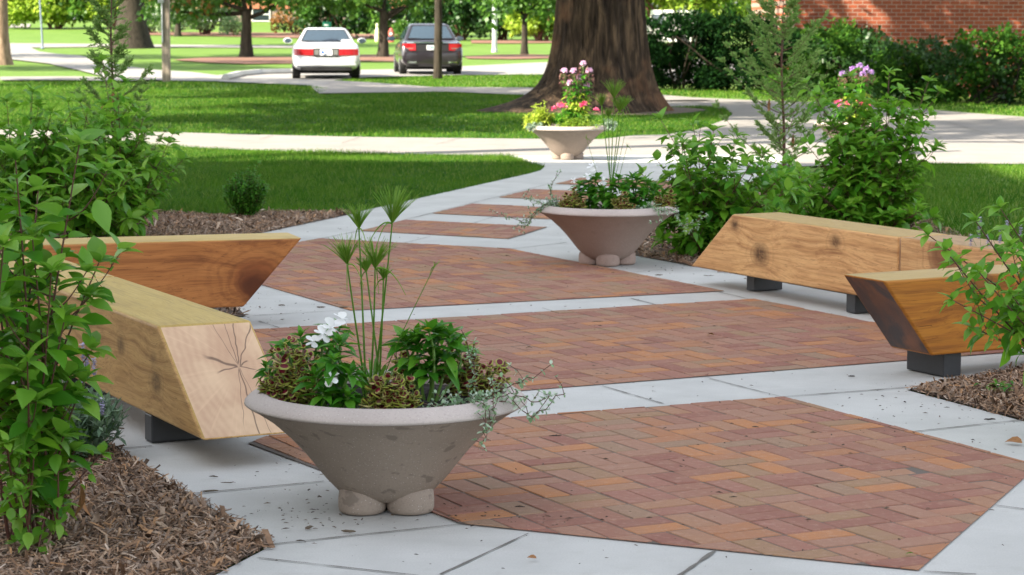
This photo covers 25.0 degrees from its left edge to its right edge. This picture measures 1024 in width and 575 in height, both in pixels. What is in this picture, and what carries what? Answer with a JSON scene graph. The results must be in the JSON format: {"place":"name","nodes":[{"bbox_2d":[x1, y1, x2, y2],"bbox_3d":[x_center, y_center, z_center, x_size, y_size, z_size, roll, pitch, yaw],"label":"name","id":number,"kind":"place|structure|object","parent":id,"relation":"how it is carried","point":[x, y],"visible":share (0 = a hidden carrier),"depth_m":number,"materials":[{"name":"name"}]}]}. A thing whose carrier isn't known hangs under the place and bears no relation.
{"place":"outdoors","nodes":[
{"label":"outdoors","id":0,"kind":"place"},
{"bbox_2d":[0,76,149,80],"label":"cross path","id":1,"kind":"structure","parent":0,"point":[45,77],"depth_m":62.06,"materials":[{"name":"concrete"}]},
{"bbox_2d":[10,43,292,47],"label":"path","id":2,"kind":"structure","parent":0,"point":[96,45],"depth_m":114.88,"materials":[{"name":"concrete"}]},
{"bbox_2d":[0,137,544,231],"bbox_3d":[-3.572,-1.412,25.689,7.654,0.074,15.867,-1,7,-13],"label":"lawn","id":3,"kind":"structure","parent":0,"point":[311,159],"depth_m":23.72,"materials":[{"name":"green plant"}]},
{"bbox_2d":[0,87,731,138],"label":"lawn","id":4,"kind":"structure","parent":0,"point":[389,105],"depth_m":39.15,"materials":[{"name":"green plant"}]},
{"bbox_2d":[325,185,437,397],"bbox_3d":[-0.421,0.016,7.500,0.382,0.706,0.271,0,7,0],"label":"papyrus plant","id":5,"kind":"object","parent":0,"point":[394,208],"visible":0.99,"depth_m":7.46,"materials":[{"name":"green plant"}]},
{"bbox_2d":[218,59,734,93],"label":"street","id":6,"kind":"structure","parent":0,"point":[318,79],"depth_m":67.91,"materials":[{"name":"grey asphalt"}]},
{"bbox_2d":[221,69,291,79],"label":"kerb","id":7,"kind":"structure","parent":6,"relation":"on","point":[231,75],"depth_m":66.79,"materials":[{"name":"concrete"}]},
{"bbox_2d":[283,28,365,78],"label":"parked car","id":8,"kind":"object","parent":6,"relation":"on","point":[325,50],"visible":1,"depth_m":62.09,"materials":[{"name":"white paint"}]},
{"bbox_2d":[387,23,462,73],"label":"parked car","id":9,"kind":"object","parent":6,"relation":"on","point":[414,48],"visible":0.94,"depth_m":67.64,"materials":[{"name":"black paint"}]},
{"bbox_2d":[262,238,723,309],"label":"brick paving","id":10,"kind":"structure","parent":0,"point":[445,277],"depth_m":14.05,"materials":[{"name":"brown brick"}]},
{"bbox_2d":[0,97,1023,166],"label":"path","id":11,"kind":"structure","parent":0,"point":[964,144],"depth_m":30.72,"materials":[{"name":"concrete"}]},
{"bbox_2d":[814,120,890,143],"bbox_3d":[4.105,-1.815,27.875,0.918,0.391,0.918,-2,7,-20],"label":"planter","id":12,"kind":"object","parent":11,"relation":"on","point":[845,123],"visible":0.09,"depth_m":27.68,"materials":[{"name":"stone"}]},
{"bbox_2d":[836,62,874,115],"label":"spider flower plant","id":13,"kind":"object","parent":12,"relation":"on","point":[863,85],"visible":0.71,"depth_m":27.78,"materials":[{"name":"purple plant"}]},
{"bbox_2d":[0,20,1023,574],"bbox_3d":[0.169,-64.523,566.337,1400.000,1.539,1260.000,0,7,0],"label":"lawn","id":14,"kind":"structure","parent":0,"point":[76,34],"depth_m":100.45,"materials":[{"name":"green plant"}]},
{"bbox_2d":[0,0,13,64],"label":"park tree","id":15,"kind":"object","parent":14,"relation":"on","point":[5,55],"visible":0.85,"depth_m":81.59,"materials":[{"name":"brown plant"}]},
{"bbox_2d":[8,0,104,28],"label":"bush","id":16,"kind":"object","parent":14,"relation":"on","point":[25,11],"visible":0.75,"depth_m":146.43,"materials":[{"name":"plant"}]},
{"bbox_2d":[78,0,146,29],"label":"bush","id":17,"kind":"object","parent":14,"relation":"on","point":[90,14],"visible":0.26,"depth_m":146.25,"materials":[{"name":"green plant"}]},
{"bbox_2d":[10,44,217,80],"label":"drive","id":18,"kind":"structure","parent":14,"relation":"on","point":[29,53],"depth_m":82.82,"materials":[{"name":"concrete"}]},
{"bbox_2d":[108,0,154,48],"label":"park tree","id":19,"kind":"object","parent":14,"relation":"on","point":[140,37],"visible":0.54,"depth_m":110.71,"materials":[{"name":"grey plant"}]},
{"bbox_2d":[0,438,274,574],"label":"mulch bed","id":20,"kind":"object","parent":14,"relation":"on","point":[105,555],"visible":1,"depth_m":6.99,"materials":[{"name":"brown wood"}]},
{"bbox_2d":[0,430,112,554],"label":"shoots","id":21,"kind":"object","parent":20,"relation":"on","point":[23,535],"visible":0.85,"depth_m":6.86,"materials":[{"name":"green plant"}]},
{"bbox_2d":[0,127,142,540],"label":"leafy shrub","id":22,"kind":"object","parent":20,"relation":"on","point":[37,398],"visible":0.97,"depth_m":6.91,"materials":[{"name":"green plant"}]},
{"bbox_2d":[21,328,130,457],"bbox_3d":[-1.623,0.371,8.352,0.487,0.521,0.518,0,7,0],"label":"lavender","id":23,"kind":"object","parent":20,"relation":"on","point":[97,431],"visible":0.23,"depth_m":8.29,"materials":[{"name":"green plant"}]},
{"bbox_2d":[158,0,170,81],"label":"wooden post","id":24,"kind":"object","parent":14,"relation":"on","point":[165,37],"visible":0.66,"depth_m":60.17,"materials":[{"name":"brown wood"}]},
{"bbox_2d":[0,206,360,252],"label":"mulch bed back","id":25,"kind":"object","parent":14,"relation":"on","point":[244,223],"visible":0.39,"depth_m":18.12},
{"bbox_2d":[0,82,84,237],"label":"leafy shrub","id":26,"kind":"object","parent":25,"relation":"on","point":[26,160],"visible":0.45,"depth_m":16.31,"materials":[{"name":"green plant"}]},
{"bbox_2d":[33,95,156,237],"bbox_3d":[-2.956,-0.777,16.331,0.862,1.152,1.213,-1,7,-10],"label":"leafy shrub","id":27,"kind":"object","parent":25,"relation":"on","point":[116,195],"visible":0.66,"depth_m":16.25,"materials":[{"name":"green plant"}]},
{"bbox_2d":[68,0,171,162],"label":"young cedar","id":28,"kind":"object","parent":25,"relation":"on","point":[116,51],"visible":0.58,"depth_m":18.66,"materials":[{"name":"green plant"}]},
{"bbox_2d":[52,53,191,236],"bbox_3d":[-2.883,-0.932,16.599,1.055,1.500,1.137,0,7,0],"label":"leafy shrub","id":29,"kind":"object","parent":25,"relation":"on","point":[126,225],"visible":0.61,"depth_m":16.73,"materials":[{"name":"green plant"}]},
{"bbox_2d":[222,159,270,216],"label":"boxwood","id":30,"kind":"object","parent":25,"relation":"on","point":[243,197],"visible":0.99,"depth_m":18.62,"materials":[{"name":"green plant"}]},
{"bbox_2d":[174,56,291,63],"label":"mulch ring","id":31,"kind":"object","parent":14,"relation":"on","point":[254,60],"visible":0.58,"depth_m":90.22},
{"bbox_2d":[135,0,325,56],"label":"park tree","id":32,"kind":"object","parent":31,"relation":"on","point":[246,47],"visible":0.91,"depth_m":94.68,"materials":[{"name":"green plant"}]},
{"bbox_2d":[149,31,398,38],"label":"mulch bed","id":33,"kind":"object","parent":14,"relation":"on","point":[284,35],"visible":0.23,"depth_m":136.30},
{"bbox_2d":[170,0,235,33],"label":"bush","id":34,"kind":"object","parent":33,"relation":"on","point":[206,28],"visible":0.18,"depth_m":136.93,"materials":[{"name":"green plant"}]},
{"bbox_2d":[218,15,251,34],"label":"bush","id":35,"kind":"object","parent":33,"relation":"on","point":[235,26],"visible":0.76,"depth_m":134.49,"materials":[{"name":"green plant"}]},
{"bbox_2d":[269,8,311,33],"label":"bush","id":36,"kind":"object","parent":33,"relation":"on","point":[277,21],"visible":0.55,"depth_m":137.95,"materials":[{"name":"green plant"}]},
{"bbox_2d":[292,0,390,37],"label":"bush","id":37,"kind":"object","parent":33,"relation":"on","point":[368,20],"visible":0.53,"depth_m":129.40,"materials":[{"name":"green plant"}]},
{"bbox_2d":[388,0,444,30],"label":"bush","id":38,"kind":"object","parent":33,"relation":"on","point":[395,3],"visible":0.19,"depth_m":131.90,"materials":[{"name":"green plant"}]},
{"bbox_2d":[149,0,403,21],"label":"apartment building","id":39,"kind":"structure","parent":14,"relation":"on","point":[266,17],"depth_m":162.84,"materials":[{"name":"brick"}]},
{"bbox_2d":[360,54,393,60],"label":"mulch ring","id":40,"kind":"object","parent":14,"relation":"on","point":[368,57],"visible":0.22,"depth_m":92.67,"materials":[{"name":"brown soil"}]},
{"bbox_2d":[308,0,454,56],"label":"park tree","id":41,"kind":"object","parent":40,"relation":"on","point":[350,6],"visible":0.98,"depth_m":95.34,"materials":[{"name":"green plant"}]},
{"bbox_2d":[408,0,502,40],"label":"bush","id":42,"kind":"object","parent":14,"relation":"on","point":[453,13],"visible":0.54,"depth_m":126.45,"materials":[{"name":"green plant"}]},
{"bbox_2d":[433,0,513,78],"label":"park tree","id":43,"kind":"object","parent":14,"relation":"on","point":[437,71],"visible":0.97,"depth_m":62.75,"materials":[{"name":"grey plant"}]},
{"bbox_2d":[465,54,548,58],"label":"mulch ring","id":44,"kind":"object","parent":14,"relation":"on","point":[513,56],"visible":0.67,"depth_m":96.80,"materials":[{"name":"brown soil"}]},
{"bbox_2d":[489,0,555,53],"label":"park tree","id":45,"kind":"object","parent":44,"relation":"on","point":[524,6],"visible":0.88,"depth_m":100.65,"materials":[{"name":"green plant"}]},
{"bbox_2d":[471,40,551,42],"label":"mulch bed","id":46,"kind":"object","parent":14,"relation":"on","point":[503,41],"visible":0.67,"depth_m":124.39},
{"bbox_2d":[502,0,554,40],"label":"bush","id":47,"kind":"object","parent":46,"relation":"on","point":[537,30],"visible":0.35,"depth_m":125.29,"materials":[{"name":"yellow plant"}]},
{"bbox_2d":[0,155,1023,574],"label":"paving concrete","id":48,"kind":"object","parent":14,"relation":"on","point":[988,541],"visible":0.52,"depth_m":8.72,"materials":[{"name":"grey concrete"}]},
{"bbox_2d":[0,257,113,360],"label":"timber bench","id":49,"kind":"object","parent":48,"relation":"on","point":[65,274],"visible":0.06,"depth_m":10.31,"materials":[{"name":"brown wood"}]},
{"bbox_2d":[8,233,300,307],"bbox_3d":[-1.849,-0.025,11.946,1.476,0.456,0.340,-2,7,-17],"label":"timber bench","id":50,"kind":"object","parent":48,"relation":"on","point":[220,270],"visible":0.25,"depth_m":11.85,"materials":[{"name":"brown wood"}]},
{"bbox_2d":[36,277,283,442],"bbox_3d":[-1.414,0.298,9.152,0.368,0.456,2.144,-3,7,-27],"label":"timber bench","id":51,"kind":"object","parent":48,"relation":"on","point":[177,369],"visible":0.72,"depth_m":8.58,"materials":[{"name":"brown wood"}]},
{"bbox_2d":[244,370,526,515],"bbox_3d":[-0.410,0.522,7.531,0.918,0.391,0.918,0,7,-3],"label":"planter","id":52,"kind":"object","parent":48,"relation":"on","point":[367,462],"visible":0.73,"depth_m":7.27,"materials":[{"name":"concrete"}]},
{"bbox_2d":[257,335,323,404],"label":"coleus plant","id":53,"kind":"object","parent":52,"relation":"in","point":[282,387],"visible":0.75,"depth_m":7.39,"materials":[{"name":"green plant"}]},
{"bbox_2d":[252,312,354,393],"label":"impatiens plant","id":54,"kind":"object","parent":52,"relation":"in","point":[316,339],"visible":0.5,"depth_m":7.57,"materials":[{"name":"green plant"}]},
{"bbox_2d":[292,331,371,408],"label":"impatiens plant","id":55,"kind":"object","parent":52,"relation":"in","point":[330,393],"visible":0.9,"depth_m":7.24,"materials":[{"name":"green plant"}]},
{"bbox_2d":[358,367,423,408],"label":"coleus plant","id":56,"kind":"object","parent":52,"relation":"in","point":[385,393],"visible":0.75,"depth_m":7.22,"materials":[{"name":"plant"}]},
{"bbox_2d":[378,319,484,401],"bbox_3d":[-0.263,0.230,7.520,0.313,0.283,0.258,3,7,23],"label":"impatiens plant","id":57,"kind":"object","parent":52,"relation":"on","point":[451,337],"visible":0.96,"depth_m":7.49,"materials":[{"name":"green plant"}]},
{"bbox_2d":[438,341,510,396],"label":"coleus plant","id":58,"kind":"object","parent":52,"relation":"in","point":[483,381],"visible":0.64,"depth_m":7.60,"materials":[{"name":"green plant"}]},
{"bbox_2d":[418,326,565,450],"bbox_3d":[-0.070,0.317,7.281,0.447,0.351,0.290,4,7,28],"label":"trailing plant","id":59,"kind":"object","parent":52,"relation":"on","point":[474,398],"visible":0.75,"depth_m":7.30,"materials":[{"name":"plant"}]},
{"bbox_2d":[376,222,530,238],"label":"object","id":60,"kind":"object","parent":48,"relation":"on","point":[457,227],"visible":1,"depth_m":17.70,"materials":[{"name":"brown brick"}]},
{"bbox_2d":[361,220,544,238],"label":"brick paving","id":61,"kind":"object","parent":60,"relation":"on","point":[503,231],"visible":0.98,"depth_m":17.56,"materials":[{"name":"red brick"}]},
{"bbox_2d":[528,124,606,159],"bbox_3d":[0.637,-1.672,26.557,0.918,0.391,0.918,-6,9,-43],"label":"planter","id":62,"kind":"object","parent":48,"relation":"on","point":[566,143],"visible":0.95,"depth_m":26.31,"materials":[{"name":"stone"}]},
{"bbox_2d":[522,100,554,132],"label":"foliage plant","id":63,"kind":"object","parent":62,"relation":"in","point":[542,116],"visible":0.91,"depth_m":26.44,"materials":[{"name":"yellow plant"}]},
{"bbox_2d":[550,100,600,126],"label":"bedding plant","id":64,"kind":"object","parent":62,"relation":"in","point":[567,112],"visible":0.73,"depth_m":26.41,"materials":[{"name":"green plant"}]},
{"bbox_2d":[559,61,594,122],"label":"spider flower plant","id":65,"kind":"object","parent":62,"relation":"in","point":[584,94],"visible":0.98,"depth_m":26.45,"materials":[{"name":"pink plant"}]},
{"bbox_2d":[555,112,600,128],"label":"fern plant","id":66,"kind":"object","parent":62,"relation":"in","point":[574,123],"visible":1,"depth_m":26.26,"materials":[{"name":"green plant"}]},
{"bbox_2d":[124,122,1023,574],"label":"paving joints","id":67,"kind":"object","parent":48,"relation":"on","point":[524,534],"visible":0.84,"depth_m":7.23,"materials":[{"name":"grey concrete"}]},
{"bbox_2d":[145,227,1023,569],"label":"seed litter","id":68,"kind":"object","parent":48,"relation":"on","point":[585,451],"visible":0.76,"depth_m":8.11,"materials":[{"name":"brown plant"}]},
{"bbox_2d":[539,200,677,266],"bbox_3d":[0.624,-0.349,15.099,0.918,0.391,0.918,-6,9,-45],"label":"planter","id":69,"kind":"object","parent":48,"relation":"on","point":[605,237],"visible":0.88,"depth_m":14.85,"materials":[{"name":"concrete"}]},
{"bbox_2d":[489,169,563,232],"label":"trailing plant","id":70,"kind":"object","parent":69,"relation":"on","point":[552,203],"visible":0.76,"depth_m":14.95,"materials":[{"name":"green plant"}]},
{"bbox_2d":[557,186,587,208],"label":"coleus plant","id":71,"kind":"object","parent":69,"relation":"in","point":[575,201],"visible":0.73,"depth_m":14.86,"materials":[{"name":"yellow plant"}]},
{"bbox_2d":[568,162,611,208],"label":"impatiens plant","id":72,"kind":"object","parent":69,"relation":"in","point":[590,188],"visible":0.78,"depth_m":15.02,"materials":[{"name":"green plant"}]},
{"bbox_2d":[582,79,633,201],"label":"papyrus plant","id":73,"kind":"object","parent":69,"relation":"on","point":[623,102],"visible":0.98,"depth_m":15.00,"materials":[{"name":"green plant"}]},
{"bbox_2d":[592,173,633,208],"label":"impatiens plant","id":74,"kind":"object","parent":69,"relation":"in","point":[608,197],"visible":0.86,"depth_m":14.87,"materials":[{"name":"green plant"}]},
{"bbox_2d":[619,170,662,208],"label":"impatiens plant","id":75,"kind":"object","parent":69,"relation":"in","point":[643,192],"visible":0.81,"depth_m":15.01,"materials":[{"name":"green plant"}]},
{"bbox_2d":[635,201,707,233],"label":"trailing plant","id":76,"kind":"object","parent":69,"relation":"on","point":[662,210],"visible":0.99,"depth_m":14.74,"materials":[{"name":"green plant"}]},
{"bbox_2d":[692,212,946,312],"bbox_3d":[1.705,-0.154,13.139,0.335,0.456,2.034,-3,7,-28],"label":"timber bench","id":77,"kind":"object","parent":48,"relation":"on","point":[767,251],"visible":0.67,"depth_m":12.95,"materials":[{"name":"brown wood"}]},
{"bbox_2d":[844,264,1023,376],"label":"timber bench","id":78,"kind":"object","parent":48,"relation":"on","point":[903,308],"visible":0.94,"depth_m":10.28,"materials":[{"name":"brown wood"}]},
{"bbox_2d":[900,235,1023,270],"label":"timber bench","id":79,"kind":"object","parent":48,"relation":"on","point":[915,255],"visible":0.27,"depth_m":11.90,"materials":[{"name":"brown wood"}]},
{"bbox_2d":[0,73,1023,115],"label":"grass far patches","id":80,"kind":"object","parent":14,"relation":"on","point":[519,81],"depth_m":55.15,"materials":[{"name":"green plant"}]},
{"bbox_2d":[320,80,715,99],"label":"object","id":81,"kind":"object","parent":14,"relation":"on","point":[335,86],"visible":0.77,"depth_m":52.83,"materials":[{"name":"concrete"}]},
{"bbox_2d":[645,0,730,44],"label":"bush","id":82,"kind":"object","parent":14,"relation":"on","point":[678,4],"visible":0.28,"depth_m":107.15,"materials":[{"name":"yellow plant"}]},
{"bbox_2d":[646,5,777,91],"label":"yew bush","id":83,"kind":"object","parent":14,"relation":"on","point":[710,72],"visible":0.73,"depth_m":53.67,"materials":[{"name":"green plant"}]},
{"bbox_2d":[704,0,751,36],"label":"bush","id":84,"kind":"object","parent":14,"relation":"on","point":[739,9],"visible":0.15,"depth_m":107.83,"materials":[{"name":"green plant"}]},
{"bbox_2d":[635,181,969,291],"bbox_3d":[2.166,-0.348,16.820,2.870,0.001,11.700,0,7,0],"label":"mulch bed back","id":85,"kind":"object","parent":14,"relation":"on","point":[672,260],"visible":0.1,"depth_m":15.86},
{"bbox_2d":[635,106,800,256],"bbox_3d":[1.375,-0.644,15.702,1.108,1.137,1.085,0,7,0],"label":"leafy shrub","id":86,"kind":"object","parent":85,"relation":"on","point":[717,198],"visible":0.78,"depth_m":15.54,"materials":[{"name":"green plant"}]},
{"bbox_2d":[711,0,864,177],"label":"young cedar","id":87,"kind":"object","parent":85,"relation":"on","point":[785,30],"visible":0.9,"depth_m":20.87,"materials":[{"name":"green plant"}]},
{"bbox_2d":[751,153,827,215],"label":"leafy shrub","id":88,"kind":"object","parent":85,"relation":"on","point":[804,197],"visible":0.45,"depth_m":16.38,"materials":[{"name":"green plant"}]},
{"bbox_2d":[765,64,949,232],"bbox_3d":[2.516,-0.920,16.979,1.417,1.435,1.042,0,7,0],"label":"leafy shrub","id":89,"kind":"object","parent":85,"relation":"on","point":[864,191],"visible":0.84,"depth_m":16.91,"materials":[{"name":"green plant"}]},
{"bbox_2d":[743,17,881,97],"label":"yew bush","id":90,"kind":"object","parent":14,"relation":"on","point":[832,31],"visible":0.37,"depth_m":48.52,"materials":[{"name":"green plant"}]},
{"bbox_2d":[794,25,923,99],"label":"hedge shrub","id":91,"kind":"object","parent":14,"relation":"on","point":[849,59],"visible":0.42,"depth_m":47.59,"materials":[{"name":"green plant"}]},
{"bbox_2d":[752,0,1023,96],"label":"brick building","id":92,"kind":"structure","parent":14,"relation":"on","point":[901,20],"depth_m":49.85,"materials":[{"name":"brick"}]},
{"bbox_2d":[847,42,966,101],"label":"hedge shrub","id":93,"kind":"object","parent":14,"relation":"on","point":[891,55],"visible":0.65,"depth_m":46.60,"materials":[{"name":"green plant"}]},
{"bbox_2d":[890,161,1023,242],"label":"lawn","id":94,"kind":"structure","parent":14,"relation":"on","point":[978,186],"depth_m":21.06,"materials":[{"name":"green plant"}]},
{"bbox_2d":[906,362,1023,420],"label":"mulch bed","id":95,"kind":"object","parent":14,"relation":"on","point":[926,391],"visible":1,"depth_m":9.77,"materials":[{"name":"brown wood"}]},
{"bbox_2d":[914,195,1023,386],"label":"leafy shrub","id":96,"kind":"object","parent":95,"relation":"on","point":[1009,305],"visible":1,"depth_m":8.65,"materials":[{"name":"green plant"}]},
{"bbox_2d":[910,21,1023,104],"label":"hedge shrub","id":97,"kind":"object","parent":14,"relation":"on","point":[1003,55],"visible":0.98,"depth_m":45.18,"materials":[{"name":"green plant"}]},
{"bbox_2d":[532,107,704,114],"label":"bare soil","id":98,"kind":"structure","parent":0,"point":[679,110],"depth_m":40.98,"materials":[{"name":"brown soil"}]},
{"bbox_2d":[476,0,673,113],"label":"tree","id":99,"kind":"object","parent":98,"relation":"on","point":[605,40],"visible":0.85,"depth_m":40.74,"materials":[{"name":"brown plant"}]},
{"bbox_2d":[254,299,1003,389],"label":"brick paving","id":100,"kind":"structure","parent":0,"point":[622,345],"depth_m":11.36,"materials":[{"name":"brown brick"}]},
{"bbox_2d":[249,397,1023,569],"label":"brick paving","id":101,"kind":"structure","parent":0,"point":[916,470],"depth_m":7.98,"materials":[{"name":"red brick"}]},
{"bbox_2d":[254,396,1023,569],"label":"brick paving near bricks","id":102,"kind":"structure","parent":101,"relation":"on","point":[933,522],"depth_m":7.97,"materials":[{"name":"red brick"}]},
{"label":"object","id":103,"kind":"structure","parent":0,"visible":0},
{"bbox_2d":[501,189,648,199],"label":"brick paving","id":104,"kind":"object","parent":103,"relation":"on","point":[543,193],"visible":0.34,"depth_m":21.10,"materials":[{"name":"red brick"}]},
{"label":"brick strip two","id":105,"kind":"structure","parent":0,"visible":0},
{"bbox_2d":[435,203,549,218],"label":"brick paving","id":106,"kind":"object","parent":105,"relation":"on","point":[476,209],"visible":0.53,"depth_m":19.28,"materials":[{"name":"red brick"}]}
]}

